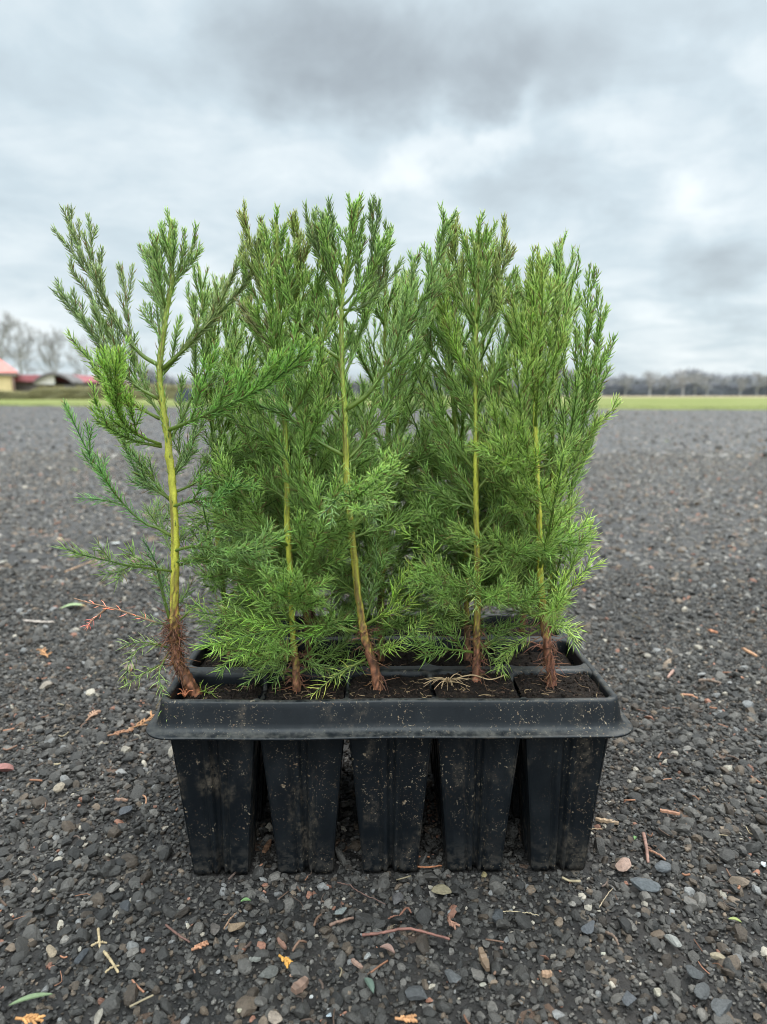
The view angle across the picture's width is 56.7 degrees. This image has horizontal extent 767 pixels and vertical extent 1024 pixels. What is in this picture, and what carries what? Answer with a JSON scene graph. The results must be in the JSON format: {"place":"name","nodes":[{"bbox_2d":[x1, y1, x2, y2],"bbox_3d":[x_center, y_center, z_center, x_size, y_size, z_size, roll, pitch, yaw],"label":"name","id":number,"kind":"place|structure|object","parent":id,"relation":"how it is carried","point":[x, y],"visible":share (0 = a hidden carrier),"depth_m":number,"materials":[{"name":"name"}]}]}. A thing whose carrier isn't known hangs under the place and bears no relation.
{"place":"outdoors","nodes":[
{"label":"outdoors","id":0,"kind":"place"},
{"bbox_2d":[0,359,18,390],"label":"house","id":1,"kind":"structure","parent":0,"point":[8,373],"depth_m":73.43,"materials":[{"name":"paint"}]},
{"bbox_2d":[14,375,98,391],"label":"farm building","id":2,"kind":"structure","parent":0,"point":[24,383],"depth_m":80.72,"materials":[{"name":"red"}]},
{"bbox_2d":[33,372,84,389],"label":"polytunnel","id":3,"kind":"structure","parent":0,"point":[45,380],"depth_m":77.95,"materials":[{"name":"plastic"}]},
{"bbox_2d":[175,388,191,401],"bbox_3d":[-10.919,-6.498,39.570,1.168,0.752,1.200,0,9,0],"label":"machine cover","id":4,"kind":"object","parent":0,"point":[186,393],"visible":0.36,"depth_m":38.98,"materials":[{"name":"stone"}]},
{"bbox_2d":[0,406,766,1023],"bbox_3d":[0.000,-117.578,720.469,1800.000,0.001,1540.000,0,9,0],"label":"gravel yard","id":5,"kind":"structure","parent":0,"point":[442,930],"depth_m":0.63,"materials":[{"name":"gravel"}]},
{"bbox_2d":[0,763,13,771],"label":"stone","id":6,"kind":"object","parent":5,"relation":"on","point":[5,767],"visible":1,"depth_m":0.76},
{"bbox_2d":[9,992,51,1005],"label":"leaf","id":7,"kind":"object","parent":5,"relation":"on","point":[30,996],"visible":1,"depth_m":0.47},
{"bbox_2d":[15,1013,45,1023],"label":"cedar sprig","id":8,"kind":"object","parent":5,"relation":"on","point":[33,1018],"visible":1,"depth_m":0.45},
{"bbox_2d":[23,619,53,622],"bbox_3d":[-0.608,0.193,1.250,0.058,0.007,0.010,2,9,9],"label":"stick","id":9,"kind":"object","parent":5,"relation":"on","point":[33,621],"visible":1,"depth_m":1.25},
{"bbox_2d":[39,681,51,688],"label":"stone","id":10,"kind":"object","parent":5,"relation":"on","point":[46,684],"visible":1,"depth_m":0.97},
{"bbox_2d":[46,944,56,957],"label":"stone","id":11,"kind":"object","parent":5,"relation":"on","point":[51,950],"visible":1,"depth_m":0.51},
{"bbox_2d":[53,782,64,792],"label":"stone","id":12,"kind":"object","parent":5,"relation":"on","point":[58,787],"visible":1,"depth_m":0.72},
{"bbox_2d":[74,948,88,963],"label":"stone","id":13,"kind":"object","parent":5,"relation":"on","point":[79,958],"visible":1,"depth_m":0.50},
{"bbox_2d":[85,710,100,721],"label":"cedar sprig","id":14,"kind":"object","parent":5,"relation":"on","point":[94,713],"visible":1,"depth_m":0.89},
{"bbox_2d":[91,927,119,973],"bbox_3d":[-0.201,0.314,0.508,0.011,0.005,0.052,-7,12,-38],"label":"straw","id":15,"kind":"object","parent":5,"relation":"on","point":[109,958],"visible":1,"depth_m":0.50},
{"bbox_2d":[107,728,133,735],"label":"cedar sprig","id":16,"kind":"object","parent":5,"relation":"on","point":[122,731],"visible":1,"depth_m":0.84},
{"bbox_2d":[119,900,130,911],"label":"stone","id":17,"kind":"object","parent":5,"relation":"on","point":[125,905],"visible":1,"depth_m":0.55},
{"bbox_2d":[119,806,132,814],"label":"stone","id":18,"kind":"object","parent":5,"relation":"on","point":[124,810],"visible":1,"depth_m":0.68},
{"bbox_2d":[128,711,153,728],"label":"cedar sprig","id":19,"kind":"object","parent":5,"relation":"on","point":[144,721],"visible":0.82,"depth_m":0.86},
{"bbox_2d":[165,924,189,942],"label":"twig","id":20,"kind":"object","parent":5,"relation":"on","point":[175,932],"visible":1,"depth_m":0.52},
{"bbox_2d":[191,940,208,950],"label":"cedar sprig","id":21,"kind":"object","parent":5,"relation":"on","point":[200,945],"visible":1,"depth_m":0.51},
{"bbox_2d":[210,923,219,934],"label":"stone","id":22,"kind":"object","parent":5,"relation":"on","point":[214,928],"visible":1,"depth_m":0.53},
{"bbox_2d":[228,922,244,931],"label":"stone","id":23,"kind":"object","parent":5,"relation":"on","point":[235,926],"visible":1,"depth_m":0.53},
{"bbox_2d":[262,839,271,852],"bbox_3d":[-0.103,0.294,0.626,0.007,0.003,0.016,0,9,0],"label":"wood chip","id":24,"kind":"object","parent":5,"relation":"on","point":[267,845],"visible":1,"depth_m":0.62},
{"bbox_2d":[258,965,278,978],"bbox_3d":[-0.079,0.317,0.489,0.013,0.005,0.011,0,9,0],"label":"stone","id":25,"kind":"object","parent":5,"relation":"on","point":[270,971],"visible":1,"depth_m":0.49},
{"bbox_2d":[268,1010,282,1023],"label":"stone","id":26,"kind":"object","parent":5,"relation":"on","point":[274,1017],"visible":1,"depth_m":0.45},
{"bbox_2d":[277,937,286,949],"bbox_3d":[-0.074,0.313,0.515,0.009,0.003,0.011,0,9,0],"label":"wood chip","id":27,"kind":"object","parent":5,"relation":"on","point":[281,943],"visible":1,"depth_m":0.51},
{"bbox_2d":[278,954,292,968],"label":"cedar sprig","id":28,"kind":"object","parent":5,"relation":"on","point":[287,961],"visible":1,"depth_m":0.50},
{"bbox_2d":[291,976,308,994],"bbox_3d":[-0.056,0.318,0.478,0.008,0.004,0.012,8,12,40],"label":"stone","id":29,"kind":"object","parent":5,"relation":"on","point":[300,985],"visible":1,"depth_m":0.48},
{"bbox_2d":[329,916,353,926],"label":"twig","id":30,"kind":"object","parent":5,"relation":"on","point":[331,924],"visible":1,"depth_m":0.54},
{"bbox_2d":[351,958,362,968],"bbox_3d":[-0.018,0.316,0.497,0.009,0.002,0.008,0,9,0],"label":"wood chip","id":31,"kind":"object","parent":5,"relation":"on","point":[356,963],"visible":1,"depth_m":0.50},
{"bbox_2d":[337,882,384,903],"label":"twig","id":32,"kind":"object","parent":5,"relation":"on","point":[359,891],"visible":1,"depth_m":0.57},
{"bbox_2d":[364,977,373,993],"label":"leaf","id":33,"kind":"object","parent":5,"relation":"on","point":[369,982],"visible":1,"depth_m":0.48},
{"bbox_2d":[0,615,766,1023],"bbox_3d":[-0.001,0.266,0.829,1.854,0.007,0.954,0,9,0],"label":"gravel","id":34,"kind":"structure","parent":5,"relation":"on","point":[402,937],"depth_m":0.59,"materials":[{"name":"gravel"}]},
{"bbox_2d":[0,483,766,1023],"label":"plant litter","id":35,"kind":"object","parent":5,"relation":"on","point":[346,771],"visible":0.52,"depth_m":0.68,"materials":[{"name":"plant"}]},
{"bbox_2d":[380,943,394,952],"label":"leaf","id":36,"kind":"object","parent":5,"relation":"on","point":[387,946],"visible":1,"depth_m":0.51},
{"bbox_2d":[146,614,632,874],"bbox_3d":[0.004,0.209,0.684,0.394,0.160,0.259,0,9,0],"label":"seedling tray","id":37,"kind":"object","parent":5,"relation":"on","point":[535,765],"visible":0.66,"depth_m":0.58,"materials":[{"name":"black plastic"}]},
{"bbox_2d":[182,682,261,699],"bbox_3d":[-0.137,0.154,0.591,0.066,0.009,0.055,0,9,0],"label":"soil plug","id":38,"kind":"object","parent":37,"relation":"on","point":[233,692],"visible":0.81,"depth_m":0.59,"materials":[{"name":"soil"}]},
{"bbox_2d":[49,204,318,720],"bbox_3d":[-0.149,-0.035,0.565,0.213,0.407,0.163,0,9,0],"label":"conifer seedling","id":39,"kind":"object","parent":38,"relation":"on","point":[116,363],"visible":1,"depth_m":0.55,"materials":[{"name":"green plant"}]},
{"bbox_2d":[199,651,266,666],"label":"soil plug","id":40,"kind":"object","parent":37,"relation":"on","point":[210,662],"visible":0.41,"depth_m":0.66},
{"bbox_2d":[181,259,309,662],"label":"conifer seedling","id":41,"kind":"object","parent":40,"relation":"in","point":[215,426],"visible":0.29,"depth_m":0.61,"materials":[{"name":"green plant"}]},
{"bbox_2d":[219,625,277,636],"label":"soil plug","id":42,"kind":"object","parent":37,"relation":"on","point":[249,632],"visible":0.09,"depth_m":0.74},
{"bbox_2d":[210,271,331,632],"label":"conifer seedling","id":43,"kind":"object","parent":42,"relation":"on","point":[225,332],"visible":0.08,"depth_m":0.69,"materials":[{"name":"green plant"}]},
{"bbox_2d":[265,679,344,699],"bbox_3d":[-0.066,0.151,0.592,0.066,0.009,0.055,0,9,0],"label":"soil plug","id":44,"kind":"object","parent":37,"relation":"on","point":[331,691],"visible":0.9,"depth_m":0.59,"materials":[{"name":"soil"}]},
{"bbox_2d":[179,199,376,693],"bbox_3d":[-0.090,-0.037,0.581,0.172,0.412,0.201,0,9,0],"label":"conifer seedling","id":45,"kind":"object","parent":44,"relation":"in","point":[266,291],"visible":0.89,"depth_m":0.55,"materials":[{"name":"green plant"}]},
{"bbox_2d":[279,649,346,666],"bbox_3d":[-0.067,0.141,0.667,0.066,0.008,0.063,0,9,0],"label":"soil plug","id":46,"kind":"object","parent":37,"relation":"on","point":[321,662],"visible":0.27,"depth_m":0.67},
{"bbox_2d":[207,251,407,660],"bbox_3d":[-0.064,-0.035,0.637,0.177,0.384,0.223,0,9,0],"label":"conifer seedling","id":47,"kind":"object","parent":46,"relation":"in","point":[358,466],"visible":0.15,"depth_m":0.62,"materials":[{"name":"green plant"}]},
{"bbox_2d":[288,625,348,636],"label":"soil plug","id":48,"kind":"object","parent":37,"relation":"on","point":[336,635],"visible":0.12,"depth_m":0.74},
{"bbox_2d":[230,289,399,630],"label":"conifer seedling","id":49,"kind":"object","parent":48,"relation":"on","point":[312,324],"visible":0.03,"depth_m":0.70,"materials":[{"name":"green plant"}]},
{"bbox_2d":[355,625,415,635],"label":"soil plug","id":50,"kind":"object","parent":37,"relation":"on","point":[397,632],"visible":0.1,"depth_m":0.75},
{"bbox_2d":[294,264,469,632],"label":"conifer seedling","id":51,"kind":"object","parent":50,"relation":"on","point":[379,346],"visible":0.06,"depth_m":0.70,"materials":[{"name":"green plant"}]},
{"bbox_2d":[353,649,421,666],"bbox_3d":[0.004,0.140,0.668,0.066,0.009,0.063,0,9,0],"label":"soil plug","id":52,"kind":"object","parent":37,"relation":"on","point":[406,659],"visible":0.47,"depth_m":0.67,"materials":[{"name":"soil"}]},
{"bbox_2d":[279,262,492,661],"bbox_3d":[-0.006,-0.031,0.640,0.179,0.376,0.187,-5,11,-29],"label":"conifer seedling","id":53,"kind":"object","parent":52,"relation":"on","point":[398,623],"visible":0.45,"depth_m":0.62,"materials":[{"name":"green plant"}]},
{"bbox_2d":[349,674,431,698],"bbox_3d":[0.005,0.147,0.593,0.069,0.008,0.055,0,9,0],"label":"soil plug","id":54,"kind":"object","parent":37,"relation":"on","point":[405,687],"visible":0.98,"depth_m":0.59,"materials":[{"name":"soil"}]},
{"bbox_2d":[188,192,459,699],"bbox_3d":[-0.041,-0.037,0.559,0.198,0.407,0.152,2,10,14],"label":"conifer seedling","id":55,"kind":"object","parent":54,"relation":"on","point":[323,231],"visible":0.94,"depth_m":0.55,"materials":[{"name":"green plant"}]},
{"bbox_2d":[421,623,483,635],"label":"soil plug","id":56,"kind":"object","parent":37,"relation":"on","point":[458,633],"visible":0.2,"depth_m":0.75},
{"bbox_2d":[394,261,549,632],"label":"conifer seedling","id":57,"kind":"object","parent":56,"relation":"on","point":[482,347],"visible":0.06,"depth_m":0.70,"materials":[{"name":"green plant"}]},
{"bbox_2d":[427,648,497,665],"bbox_3d":[0.075,0.140,0.669,0.066,0.008,0.063,0,9,0],"label":"soil plug","id":58,"kind":"object","parent":37,"relation":"on","point":[444,661],"visible":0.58,"depth_m":0.67,"materials":[{"name":"soil"}]},
{"bbox_2d":[350,242,570,660],"bbox_3d":[0.072,-0.042,0.652,0.188,0.400,0.182,-4,10,-24],"label":"conifer seedling","id":59,"kind":"object","parent":58,"relation":"on","point":[454,423],"visible":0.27,"depth_m":0.63,"materials":[{"name":"green plant"}]},
{"bbox_2d":[433,671,518,697],"bbox_3d":[0.076,0.145,0.594,0.069,0.009,0.055,0,9,0],"label":"soil plug","id":60,"kind":"object","parent":37,"relation":"on","point":[501,687],"visible":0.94,"depth_m":0.59,"materials":[{"name":"soil"}]},
{"bbox_2d":[419,673,503,690],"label":"straw tuft","id":61,"kind":"object","parent":60,"relation":"on","point":[447,680],"visible":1,"depth_m":0.59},
{"bbox_2d":[391,209,597,688],"bbox_3d":[0.087,-0.040,0.570,0.171,0.391,0.173,0,9,0],"label":"conifer seedling","id":62,"kind":"object","parent":60,"relation":"on","point":[450,329],"visible":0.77,"depth_m":0.57,"materials":[{"name":"green plant"}]},
{"bbox_2d":[488,623,540,635],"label":"soil plug","id":63,"kind":"object","parent":37,"relation":"on","point":[527,629],"visible":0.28,"depth_m":0.76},
{"bbox_2d":[453,268,582,632],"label":"conifer seedling","id":64,"kind":"object","parent":63,"relation":"on","point":[546,455],"visible":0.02,"depth_m":0.69,"materials":[{"name":"green plant"}]},
{"bbox_2d":[501,651,571,665],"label":"soil plug","id":65,"kind":"object","parent":37,"relation":"on","point":[528,658],"visible":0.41,"depth_m":0.68,"materials":[{"name":"soil"}]},
{"bbox_2d":[454,229,622,664],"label":"conifer seedling","id":66,"kind":"object","parent":65,"relation":"on","point":[583,386],"visible":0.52,"depth_m":0.62,"materials":[{"name":"green plant"}]},
{"bbox_2d":[514,671,605,697],"bbox_3d":[0.147,0.146,0.596,0.069,0.008,0.055,0,9,0],"label":"soil plug","id":67,"kind":"object","parent":37,"relation":"on","point":[578,685],"visible":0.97,"depth_m":0.59,"materials":[{"name":"soil"}]},
{"bbox_2d":[441,242,607,690],"bbox_3d":[0.113,-0.018,0.574,0.138,0.384,0.183,0,9,0],"label":"conifer seedling","id":68,"kind":"object","parent":67,"relation":"on","point":[526,466],"visible":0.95,"depth_m":0.55,"materials":[{"name":"green plant"}]},
{"bbox_2d":[392,892,402,904],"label":"stone","id":69,"kind":"object","parent":5,"relation":"on","point":[397,897],"visible":1,"depth_m":0.56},
{"bbox_2d":[362,927,449,939],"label":"twig","id":70,"kind":"object","parent":5,"relation":"on","point":[401,929],"visible":1,"depth_m":0.53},
{"bbox_2d":[395,1014,417,1022],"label":"cedar sprig","id":71,"kind":"object","parent":5,"relation":"on","point":[409,1018],"visible":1,"depth_m":0.45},
{"bbox_2d":[405,985,426,1000],"bbox_3d":[0.022,0.319,0.472,0.015,0.004,0.010,0,9,0],"label":"stone","id":72,"kind":"object","parent":5,"relation":"on","point":[414,992],"visible":1,"depth_m":0.47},
{"bbox_2d":[431,884,451,894],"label":"stone","id":73,"kind":"object","parent":5,"relation":"on","point":[442,889],"visible":1,"depth_m":0.57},
{"bbox_2d":[445,969,461,982],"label":"stone","id":74,"kind":"object","parent":5,"relation":"on","point":[452,976],"visible":1,"depth_m":0.48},
{"bbox_2d":[447,915,459,929],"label":"cedar sprig","id":75,"kind":"object","parent":5,"relation":"on","point":[453,924],"visible":1,"depth_m":0.53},
{"bbox_2d":[478,947,489,971],"bbox_3d":[0.071,0.315,0.501,0.007,0.003,0.019,0,9,0],"label":"wood chip","id":76,"kind":"object","parent":5,"relation":"on","point":[484,960],"visible":1,"depth_m":0.50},
{"bbox_2d":[492,909,502,922],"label":"stone","id":77,"kind":"object","parent":5,"relation":"on","point":[497,914],"visible":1,"depth_m":0.54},
{"bbox_2d":[541,970,551,977],"bbox_3d":[0.112,0.317,0.488,0.007,0.003,0.005,0,9,0],"label":"wood chip","id":78,"kind":"object","parent":5,"relation":"on","point":[546,973],"visible":1,"depth_m":0.49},
{"bbox_2d":[581,920,594,933],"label":"stone","id":79,"kind":"object","parent":5,"relation":"on","point":[588,928],"visible":1,"depth_m":0.53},
{"bbox_2d":[595,817,618,824],"bbox_3d":[0.209,0.288,0.663,0.020,0.004,0.010,0,9,0],"label":"wood chip","id":80,"kind":"object","parent":5,"relation":"on","point":[602,820],"visible":1,"depth_m":0.66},
{"bbox_2d":[615,857,631,871],"bbox_3d":[0.203,0.298,0.600,0.019,0.005,0.010,-9,13,-43],"label":"stone","id":81,"kind":"object","parent":5,"relation":"on","point":[623,864],"visible":1,"depth_m":0.60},
{"bbox_2d":[622,991,636,1005],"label":"stone","id":82,"kind":"object","parent":5,"relation":"on","point":[628,998],"visible":1,"depth_m":0.47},
{"bbox_2d":[642,832,648,862],"bbox_3d":[0.231,0.295,0.626,0.004,0.005,0.043,2,10,14],"label":"stick","id":83,"kind":"object","parent":5,"relation":"on","point":[645,846],"visible":1,"depth_m":0.62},
{"bbox_2d":[630,877,660,892],"bbox_3d":[0.211,0.302,0.574,0.024,0.009,0.011,2,10,13],"label":"stone","id":84,"kind":"object","parent":5,"relation":"on","point":[644,884],"visible":1,"depth_m":0.57,"materials":[{"name":"stone"}]},
{"bbox_2d":[654,860,670,872],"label":"stone","id":85,"kind":"object","parent":5,"relation":"on","point":[661,866],"visible":1,"depth_m":0.59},
{"bbox_2d":[660,809,679,814],"bbox_3d":[0.273,0.286,0.678,0.017,0.002,0.008,0,9,0],"label":"wood chip","id":86,"kind":"object","parent":5,"relation":"on","point":[669,811],"visible":1,"depth_m":0.68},
{"bbox_2d":[664,934,681,947],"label":"stone","id":87,"kind":"object","parent":5,"relation":"on","point":[674,941],"visible":1,"depth_m":0.52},
{"bbox_2d":[685,965,704,979],"bbox_3d":[0.214,0.317,0.489,0.010,0.005,0.013,0,9,0],"label":"stone","id":88,"kind":"object","parent":5,"relation":"on","point":[693,972],"visible":1,"depth_m":0.49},
{"bbox_2d":[693,982,709,999],"bbox_3d":[0.212,0.319,0.473,0.015,0.005,0.010,-4,10,-25],"label":"stone","id":89,"kind":"object","parent":5,"relation":"on","point":[701,990],"visible":1,"depth_m":0.47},
{"bbox_2d":[710,952,725,959],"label":"stone","id":90,"kind":"object","parent":5,"relation":"on","point":[716,955],"visible":1,"depth_m":0.50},
{"bbox_2d":[710,998,732,1016],"bbox_3d":[0.219,0.321,0.462,0.021,0.007,0.010,-8,12,-41],"label":"stone","id":91,"kind":"object","parent":5,"relation":"on","point":[720,1007],"visible":1,"depth_m":0.46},
{"bbox_2d":[742,700,753,707],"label":"stone","id":92,"kind":"object","parent":5,"relation":"on","point":[747,703],"visible":1,"depth_m":0.91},
{"bbox_2d":[0,451,766,587],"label":"gravel","id":93,"kind":"structure","parent":0,"point":[32,460],"depth_m":2.58,"materials":[{"name":"gravel"}]},
{"bbox_2d":[0,406,766,457],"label":"gravel","id":94,"kind":"structure","parent":0,"point":[644,449],"depth_m":6.93,"materials":[{"name":"gravel"}]},
{"bbox_2d":[0,397,766,409],"bbox_3d":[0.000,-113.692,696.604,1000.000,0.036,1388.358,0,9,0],"label":"grass field","id":95,"kind":"structure","parent":0,"point":[721,402],"depth_m":38.32,"materials":[{"name":"plant"}]},
{"bbox_2d":[0,310,26,367],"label":"bare tree","id":96,"kind":"object","parent":95,"relation":"on","point":[6,328],"visible":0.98,"depth_m":103.50,"materials":[{"name":"grey plant"}]},
{"bbox_2d":[0,320,41,374],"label":"bare tree","id":97,"kind":"object","parent":95,"relation":"on","point":[24,344],"visible":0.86,"depth_m":109.27,"materials":[{"name":"grey plant"}]},
{"bbox_2d":[33,325,67,372],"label":"bare tree","id":98,"kind":"object","parent":95,"relation":"on","point":[51,348],"visible":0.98,"depth_m":112.06,"materials":[{"name":"grey plant"}]},
{"bbox_2d":[58,335,97,375],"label":"bare tree","id":99,"kind":"object","parent":95,"relation":"on","point":[77,363],"visible":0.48,"depth_m":115.07,"materials":[{"name":"grey plant"}]},
{"bbox_2d":[0,383,215,398],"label":"hedge","id":100,"kind":"object","parent":95,"relation":"on","point":[171,390],"visible":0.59,"depth_m":68.98,"materials":[{"name":"plant"}]},
{"bbox_2d":[126,343,153,378],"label":"bare tree","id":101,"kind":"object","parent":95,"relation":"on","point":[139,362],"visible":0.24,"depth_m":116.89,"materials":[{"name":"grey plant"}]},
{"bbox_2d":[348,374,365,395],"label":"bare tree","id":102,"kind":"object","parent":95,"relation":"on","point":[351,379],"visible":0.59,"depth_m":201.71,"materials":[{"name":"grey plant"}]},
{"bbox_2d":[141,365,765,385],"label":"wood","id":103,"kind":"object","parent":95,"relation":"on","point":[173,379],"visible":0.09,"depth_m":240.52,"materials":[{"name":"plant"}]},
{"bbox_2d":[213,380,766,396],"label":"hedge","id":104,"kind":"object","parent":95,"relation":"on","point":[641,389],"visible":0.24,"depth_m":202.01,"materials":[{"name":"plant"}]},
{"bbox_2d":[614,374,636,395],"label":"bare tree","id":105,"kind":"object","parent":95,"relation":"on","point":[629,381],"visible":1,"depth_m":200.04,"materials":[{"name":"grey plant"}]},
{"bbox_2d":[641,369,663,395],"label":"bare tree","id":106,"kind":"object","parent":95,"relation":"on","point":[648,377],"visible":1,"depth_m":194.61,"materials":[{"name":"grey plant"}]},
{"bbox_2d":[657,375,675,395],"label":"bare tree","id":107,"kind":"object","parent":95,"relation":"on","point":[669,382],"visible":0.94,"depth_m":198.70,"materials":[{"name":"grey plant"}]},
{"bbox_2d":[670,370,702,395],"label":"bare tree","id":108,"kind":"object","parent":95,"relation":"on","point":[677,375],"visible":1,"depth_m":192.92,"materials":[{"name":"grey plant"}]},
{"bbox_2d":[683,371,704,395],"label":"bare tree","id":109,"kind":"object","parent":95,"relation":"on","point":[696,379],"visible":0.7,"depth_m":201.50,"materials":[{"name":"grey plant"}]},
{"bbox_2d":[697,375,713,395],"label":"bare tree","id":110,"kind":"object","parent":95,"relation":"on","point":[707,378],"visible":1,"depth_m":197.37,"materials":[{"name":"grey plant"}]},
{"bbox_2d":[711,377,732,386],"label":"bare tree","id":111,"kind":"object","parent":95,"relation":"on","point":[726,380],"visible":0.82,"depth_m":202.80,"materials":[{"name":"grey plant"}]},
{"bbox_2d":[734,377,749,395],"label":"bare tree","id":112,"kind":"object","parent":95,"relation":"on","point":[740,388],"visible":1,"depth_m":195.85,"materials":[{"name":"grey plant"}]},
{"bbox_2d":[749,371,766,395],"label":"bare tree","id":113,"kind":"object","parent":95,"relation":"on","point":[762,383],"visible":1,"depth_m":197.59,"materials":[{"name":"grey plant"}]},
{"bbox_2d":[0,0,766,381],"label":"sky","id":114,"kind":"structure","parent":0,"point":[637,129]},
{"bbox_2d":[437,396,766,396],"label":"dry strip","id":115,"kind":"object","parent":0,"point":[674,396],"depth_m":176.46,"materials":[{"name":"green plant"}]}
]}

